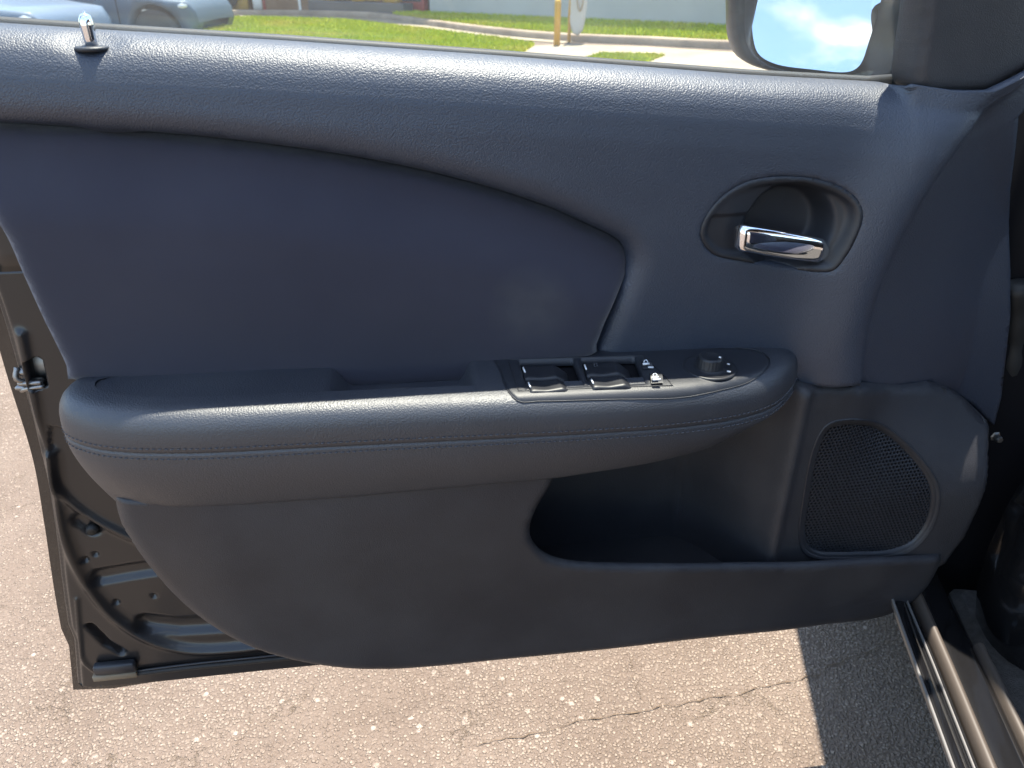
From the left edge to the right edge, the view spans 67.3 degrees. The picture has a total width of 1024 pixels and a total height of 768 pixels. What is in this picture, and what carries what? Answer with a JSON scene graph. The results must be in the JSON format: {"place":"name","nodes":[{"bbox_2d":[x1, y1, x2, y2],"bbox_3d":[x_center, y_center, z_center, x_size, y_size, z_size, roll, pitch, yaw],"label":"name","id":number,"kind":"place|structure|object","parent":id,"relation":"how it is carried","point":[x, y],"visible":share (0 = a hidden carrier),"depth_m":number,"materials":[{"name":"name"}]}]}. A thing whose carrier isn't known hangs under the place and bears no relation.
{"place":"outdoors","nodes":[
{"label":"outdoors","id":0,"kind":"place"},
{"bbox_2d":[204,15,534,51],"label":"lawn grass","id":1,"kind":"structure","parent":0,"point":[344,28],"depth_m":11.71,"materials":[{"name":"green plant"}]},
{"bbox_2d":[241,15,574,42],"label":"footpath","id":2,"kind":"structure","parent":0,"point":[411,24],"depth_m":13.26,"materials":[{"name":"concrete"}]},
{"bbox_2d":[567,0,586,42],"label":"sign post","id":3,"kind":"object","parent":2,"relation":"on","point":[577,9],"visible":1,"depth_m":10.48,"materials":[{"name":"white paint"}]},
{"bbox_2d":[0,15,949,767],"bbox_3d":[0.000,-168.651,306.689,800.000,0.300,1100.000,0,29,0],"label":"parking lot","id":4,"kind":"structure","parent":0,"point":[870,709],"depth_m":1.21,"materials":[{"name":"grey asphalt"}]},
{"bbox_2d":[0,0,111,23],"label":"parked car","id":5,"kind":"object","parent":4,"relation":"on","point":[65,10],"visible":0.23,"depth_m":9.67,"materials":[{"name":"white paint"}]},
{"bbox_2d":[70,0,233,28],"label":"parked car","id":6,"kind":"object","parent":4,"relation":"on","point":[195,14],"visible":0.41,"depth_m":11.60,"materials":[{"name":"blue metal"}]},
{"bbox_2d":[228,0,237,7],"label":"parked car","id":7,"kind":"object","parent":4,"relation":"on","point":[233,3],"visible":0.09,"depth_m":17.11,"materials":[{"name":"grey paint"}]},
{"bbox_2d":[228,688,252,766],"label":"asphalt crack","id":8,"kind":"object","parent":4,"relation":"on","point":[247,726],"visible":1,"depth_m":1.18,"materials":[{"name":"grey asphalt"}]},
{"bbox_2d":[232,0,249,9],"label":"wheel stop","id":9,"kind":"object","parent":4,"relation":"on","point":[242,5],"visible":0.64,"depth_m":17.27,"materials":[{"name":"yellow paint"}]},
{"bbox_2d":[252,0,262,9],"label":"wheel stop","id":10,"kind":"object","parent":4,"relation":"on","point":[257,4],"visible":0.7,"depth_m":17.25,"materials":[{"name":"beige paint"}]},
{"bbox_2d":[308,0,412,13],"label":"display bench","id":11,"kind":"object","parent":4,"relation":"on","point":[368,6],"visible":0.49,"depth_m":15.25,"materials":[{"name":"grey paint"}]},
{"bbox_2d":[351,0,367,1],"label":"display crate","id":12,"kind":"object","parent":11,"relation":"on","point":[360,0],"visible":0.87,"depth_m":15.26,"materials":[{"name":"yellow paint"}]},
{"bbox_2d":[383,0,401,2],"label":"display crate","id":13,"kind":"object","parent":11,"relation":"on","point":[392,1],"visible":1,"depth_m":14.85,"materials":[{"name":"yellow paint"}]},
{"bbox_2d":[233,10,731,49],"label":"kerb","id":14,"kind":"structure","parent":4,"relation":"on","point":[660,41],"depth_m":11.38,"materials":[{"name":"concrete"}]},
{"bbox_2d":[249,0,725,25],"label":"shop building","id":15,"kind":"structure","parent":4,"relation":"on","point":[704,11],"depth_m":13.03,"materials":[{"name":"beige paint"}]},
{"bbox_2d":[402,0,420,1],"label":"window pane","id":16,"kind":"structure","parent":15,"relation":"in","point":[402,0],"depth_m":15.04,"materials":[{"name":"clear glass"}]},
{"bbox_2d":[629,657,673,716],"bbox_3d":[0.214,0.488,1.240,0.039,0.001,0.148,-14,32,-23],"label":"asphalt crack","id":17,"kind":"object","parent":4,"relation":"on","point":[640,693],"visible":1,"depth_m":1.22,"materials":[{"name":"grey asphalt"}]},
{"bbox_2d":[467,645,881,746],"bbox_3d":[0.288,0.498,1.222,0.766,0.001,0.036,-8,30,-14],"label":"asphalt crack","id":18,"kind":"object","parent":4,"relation":"on","point":[687,701],"visible":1,"depth_m":1.22,"materials":[{"name":"black asphalt"}]},
{"bbox_2d":[891,112,1023,767],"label":"black car","id":19,"kind":"object","parent":4,"relation":"on","point":[960,619],"visible":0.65,"depth_m":0.93,"materials":[{"name":"black paint"}]},
{"bbox_2d":[0,0,1023,689],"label":"car door","id":20,"kind":"object","parent":19,"relation":"attached to","point":[354,354],"visible":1,"depth_m":0.70,"materials":[{"name":"plastic"}]},
{"bbox_2d":[587,51,664,61],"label":"driveway grass","id":21,"kind":"structure","parent":0,"point":[643,56],"depth_m":8.94,"materials":[{"name":"green plant"}]},
{"bbox_2d":[525,44,764,69],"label":"driveway","id":22,"kind":"structure","parent":0,"point":[705,58],"depth_m":9.40,"materials":[{"name":"concrete"}]},
{"bbox_2d":[554,0,560,45],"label":"bollard","id":23,"kind":"object","parent":22,"relation":"on","point":[557,18],"visible":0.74,"depth_m":10.08,"materials":[{"name":"yellow paint"}]},
{"label":"verge","id":24,"kind":"structure","parent":0,"visible":0},
{"bbox_2d":[392,9,727,39],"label":"verge grass","id":25,"kind":"structure","parent":24,"relation":"on","point":[661,28],"depth_m":11.84,"materials":[{"name":"green plant"}]}
]}

